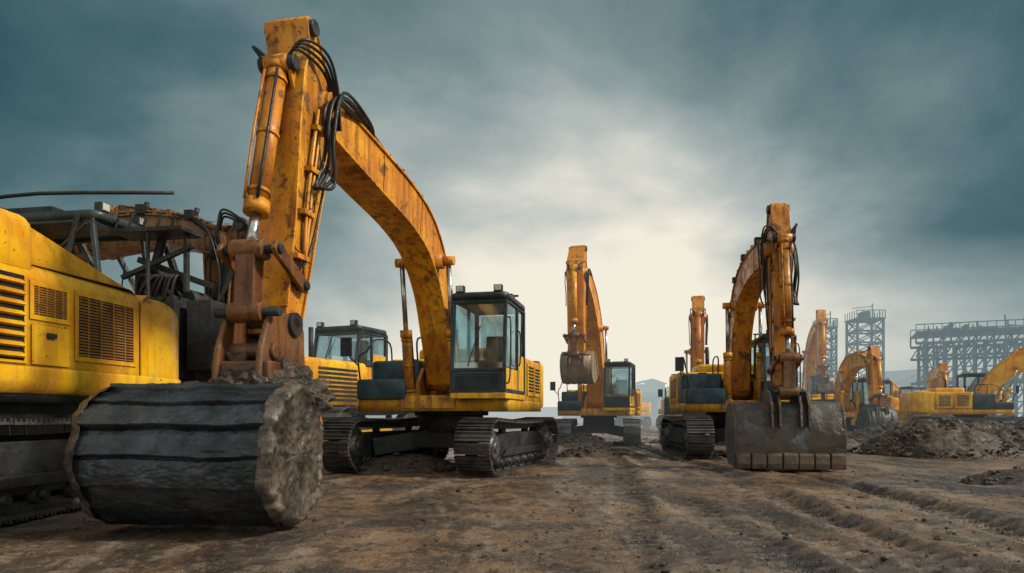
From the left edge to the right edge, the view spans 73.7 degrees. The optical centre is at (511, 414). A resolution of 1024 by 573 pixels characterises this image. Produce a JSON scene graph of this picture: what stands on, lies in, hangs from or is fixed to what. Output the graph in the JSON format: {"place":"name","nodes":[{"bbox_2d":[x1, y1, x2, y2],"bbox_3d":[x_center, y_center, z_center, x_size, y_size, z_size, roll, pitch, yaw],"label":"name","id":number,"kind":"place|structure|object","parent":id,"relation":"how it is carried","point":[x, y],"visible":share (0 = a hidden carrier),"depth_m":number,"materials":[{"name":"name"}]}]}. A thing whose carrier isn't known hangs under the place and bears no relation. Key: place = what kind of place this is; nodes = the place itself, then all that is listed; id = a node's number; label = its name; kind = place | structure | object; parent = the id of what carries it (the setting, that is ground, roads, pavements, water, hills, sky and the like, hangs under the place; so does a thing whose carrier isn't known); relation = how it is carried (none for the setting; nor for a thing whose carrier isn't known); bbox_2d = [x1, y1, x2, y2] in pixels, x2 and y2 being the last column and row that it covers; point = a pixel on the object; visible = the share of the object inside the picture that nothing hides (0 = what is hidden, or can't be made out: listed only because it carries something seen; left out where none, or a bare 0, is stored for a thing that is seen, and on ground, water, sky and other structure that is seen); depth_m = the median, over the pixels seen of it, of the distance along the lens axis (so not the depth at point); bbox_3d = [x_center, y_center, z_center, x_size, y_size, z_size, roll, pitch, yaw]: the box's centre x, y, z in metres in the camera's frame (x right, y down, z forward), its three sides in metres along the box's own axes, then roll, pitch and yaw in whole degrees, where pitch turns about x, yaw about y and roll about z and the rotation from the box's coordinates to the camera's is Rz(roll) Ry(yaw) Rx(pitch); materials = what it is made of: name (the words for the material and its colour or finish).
{"place":"outdoors","nodes":[
{"label":"outdoors","id":0,"kind":"place"},
{"bbox_2d":[366,415,396,417],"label":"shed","id":1,"kind":"structure","parent":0,"point":[377,416],"depth_m":104.88,"materials":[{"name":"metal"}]},
{"bbox_2d":[366,415,385,417],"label":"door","id":2,"kind":"structure","parent":1,"relation":"in","point":[367,416],"depth_m":105.01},
{"bbox_2d":[0,416,1023,572],"bbox_3d":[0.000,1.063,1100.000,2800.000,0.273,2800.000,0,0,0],"label":"ground","id":3,"kind":"structure","parent":0,"point":[57,543],"depth_m":6.22,"materials":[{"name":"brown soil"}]},
{"bbox_2d":[0,208,180,524],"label":"excavator","id":4,"kind":"object","parent":3,"relation":"on","point":[75,331],"visible":0.71,"depth_m":7.09,"materials":[{"name":"metal"}]},
{"bbox_2d":[31,324,68,367],"bbox_3d":[-4.732,-0.700,7.024,0.050,0.400,0.490,0,0,6],"label":"access door","id":5,"kind":"structure","parent":4,"relation":"in","point":[49,345],"depth_m":7.00,"materials":[{"name":"yellow paint"}]},
{"bbox_2d":[0,191,248,382],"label":"excavator","id":6,"kind":"object","parent":3,"relation":"on","point":[98,234],"visible":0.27,"depth_m":10.69,"materials":[{"name":"metal"}]},
{"bbox_2d":[63,16,558,526],"bbox_3d":[-1.878,-1.592,10.628,3.229,5.214,10.699,0,0,17],"label":"excavator","id":7,"kind":"object","parent":3,"relation":"on","point":[241,436],"visible":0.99,"depth_m":6.89,"materials":[{"name":"metal"}]},
{"bbox_2d":[304,320,419,452],"bbox_3d":[-4.987,-0.761,18.013,3.904,3.554,5.688,0,0,22],"label":"bulldozer","id":8,"kind":"object","parent":3,"relation":"on","point":[342,377],"visible":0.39,"depth_m":17.87,"materials":[{"name":"metal"}]},
{"bbox_2d":[354,452,456,474],"bbox_3d":[-1.873,0.894,12.197,2.126,0.452,1.550,0,0,0],"label":"dirt mound","id":9,"kind":"object","parent":3,"relation":"on","point":[396,463],"visible":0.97,"depth_m":11.74,"materials":[{"name":"soil"}]},
{"bbox_2d":[553,432,612,447],"bbox_3d":[2.243,0.845,22.032,2.051,0.550,1.427,0,0,0],"label":"dirt mound","id":10,"kind":"object","parent":3,"relation":"on","point":[581,439],"visible":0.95,"depth_m":21.62,"materials":[{"name":"soil"}]},
{"bbox_2d":[556,445,628,457],"bbox_3d":[1.923,0.928,16.505,1.768,0.385,1.253,0,0,0],"label":"dirt mound","id":11,"kind":"object","parent":3,"relation":"on","point":[589,451],"visible":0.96,"depth_m":16.18,"materials":[{"name":"soil"}]},
{"bbox_2d":[550,245,640,444],"bbox_3d":[2.776,-2.028,23.097,3.289,6.074,6.928,0,0,17],"label":"excavator","id":12,"kind":"object","parent":3,"relation":"on","point":[599,402],"visible":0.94,"depth_m":22.34,"materials":[{"name":"metal"}]},
{"bbox_2d":[614,402,650,428],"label":"excavator","id":13,"kind":"object","parent":3,"relation":"on","point":[645,410],"visible":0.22,"depth_m":50.12,"materials":[{"name":"metal"}]},
{"bbox_2d":[631,391,668,420],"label":"shed","id":14,"kind":"structure","parent":3,"relation":"on","point":[653,399],"depth_m":100.88,"materials":[{"name":"metal"}]},
{"bbox_2d":[658,295,725,443],"bbox_3d":[6.396,-1.364,23.782,2.541,4.744,5.972,0,0,14],"label":"excavator","id":15,"kind":"object","parent":3,"relation":"on","point":[698,317],"visible":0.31,"depth_m":21.21,"materials":[{"name":"metal"}]},
{"bbox_2d":[661,203,846,469],"bbox_3d":[5.473,-1.513,16.056,3.324,5.055,7.907,0,0,7],"label":"excavator","id":16,"kind":"object","parent":3,"relation":"on","point":[763,411],"visible":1,"depth_m":12.86,"materials":[{"name":"metal"}]},
{"bbox_2d":[801,309,835,394],"bbox_3d":[15.355,-2.021,35.292,2.645,6.060,6.205,0,0,12],"label":"excavator","id":17,"kind":"object","parent":3,"relation":"on","point":[815,347],"visible":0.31,"depth_m":32.60,"materials":[{"name":"metal"}]},
{"bbox_2d":[814,311,837,379],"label":"lattice tower","id":18,"kind":"structure","parent":3,"relation":"on","point":[831,349],"depth_m":69.08,"materials":[{"name":"grey metal"}]},
{"bbox_2d":[809,346,898,431],"bbox_3d":[13.933,-0.849,29.049,3.153,3.714,5.786,0,0,13],"label":"excavator","id":19,"kind":"object","parent":3,"relation":"on","point":[872,409],"visible":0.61,"depth_m":27.61,"materials":[{"name":"metal"}]},
{"bbox_2d":[847,438,861,447],"bbox_3d":[9.400,0.797,21.510,3.568,0.646,1.990,0,0,0],"label":"dirt mound","id":20,"kind":"object","parent":3,"relation":"on","point":[852,442],"visible":0.04,"depth_m":20.89,"materials":[{"name":"soil"}]},
{"bbox_2d":[845,303,885,397],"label":"lattice tower","id":21,"kind":"structure","parent":3,"relation":"on","point":[866,318],"depth_m":71.14,"materials":[{"name":"grey metal"}]},
{"bbox_2d":[847,421,908,443],"bbox_3d":[13.193,0.677,23.562,4.533,0.886,3.311,0,0,0],"label":"dirt mound","id":22,"kind":"object","parent":3,"relation":"on","point":[864,435],"visible":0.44,"depth_m":23.11,"materials":[{"name":"soil"}]},
{"bbox_2d":[861,381,926,416],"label":"excavator","id":23,"kind":"object","parent":3,"relation":"on","point":[897,390],"visible":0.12,"depth_m":42.98,"materials":[{"name":"metal"}]},
{"bbox_2d":[847,417,1023,459],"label":"dirt mound","id":24,"kind":"object","parent":3,"relation":"on","point":[945,438],"visible":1,"depth_m":16.06,"materials":[{"name":"soil"}]},
{"bbox_2d":[914,363,959,416],"bbox_3d":[24.339,-0.917,39.516,2.645,3.850,5.780,0,0,18],"label":"excavator","id":25,"kind":"object","parent":3,"relation":"on","point":[938,374],"visible":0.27,"depth_m":37.55,"materials":[{"name":"metal"}]},
{"bbox_2d":[899,347,1023,426],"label":"excavator","id":26,"kind":"object","parent":3,"relation":"on","point":[963,404],"visible":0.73,"depth_m":30.30,"materials":[{"name":"metal"}]},
{"bbox_2d":[910,315,1023,422],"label":"steel framework","id":27,"kind":"object","parent":3,"relation":"on","point":[950,331],"visible":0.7,"depth_m":68.00,"materials":[{"name":"grey metal"}]},
{"bbox_2d":[959,466,1023,484],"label":"dirt mound","id":28,"kind":"object","parent":3,"relation":"on","point":[1014,475],"visible":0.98,"depth_m":9.74,"materials":[{"name":"soil"}]},
{"bbox_2d":[969,420,1017,429],"bbox_3d":[17.004,0.664,24.549,5.117,0.911,3.692,0,0,0],"label":"dirt mound","id":29,"kind":"object","parent":3,"relation":"on","point":[986,425],"visible":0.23,"depth_m":23.96,"materials":[{"name":"soil"}]},
{"bbox_2d":[987,426,1023,450],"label":"dirt mound","id":30,"kind":"object","parent":3,"relation":"on","point":[1015,436],"visible":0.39,"depth_m":17.66,"materials":[{"name":"soil"}]},
{"bbox_2d":[0,0,1023,406],"label":"sky","id":31,"kind":"structure","parent":0,"point":[657,138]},
{"bbox_2d":[561,397,615,419],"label":"shed","id":32,"kind":"structure","parent":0,"point":[578,417],"depth_m":117.89,"materials":[{"name":"metal"}]},
{"bbox_2d":[627,379,666,392],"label":"shed","id":33,"kind":"structure","parent":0,"point":[651,385],"depth_m":135.04,"materials":[{"name":"metal"}]},
{"bbox_2d":[656,399,663,429],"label":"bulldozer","id":34,"kind":"object","parent":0,"point":[660,417],"visible":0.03,"depth_m":40.80,"materials":[{"name":"metal"}]},
{"bbox_2d":[488,383,1022,415],"bbox_3d":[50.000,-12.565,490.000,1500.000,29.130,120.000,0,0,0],"label":"hill","id":35,"kind":"structure","parent":0,"point":[549,411],"depth_m":452.83,"materials":[{"name":"grey"}]},
{"bbox_2d":[798,371,802,387],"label":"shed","id":36,"kind":"structure","parent":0,"point":[799,378],"depth_m":115.26,"materials":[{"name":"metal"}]},
{"bbox_2d":[847,378,913,432],"bbox_3d":[19.041,-0.444,35.551,3.200,2.913,4.662,0,0,30],"label":"excavator","id":37,"kind":"object","parent":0,"point":[890,401],"visible":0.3,"depth_m":34.16,"materials":[{"name":"metal"}]},
{"bbox_2d":[850,369,962,397],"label":"shed","id":38,"kind":"structure","parent":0,"point":[902,378],"depth_m":108.28,"materials":[{"name":"metal"}]},
{"bbox_2d":[973,385,1016,422],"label":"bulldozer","id":39,"kind":"object","parent":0,"point":[1003,416],"visible":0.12,"depth_m":42.44,"materials":[{"name":"metal"}]}
]}

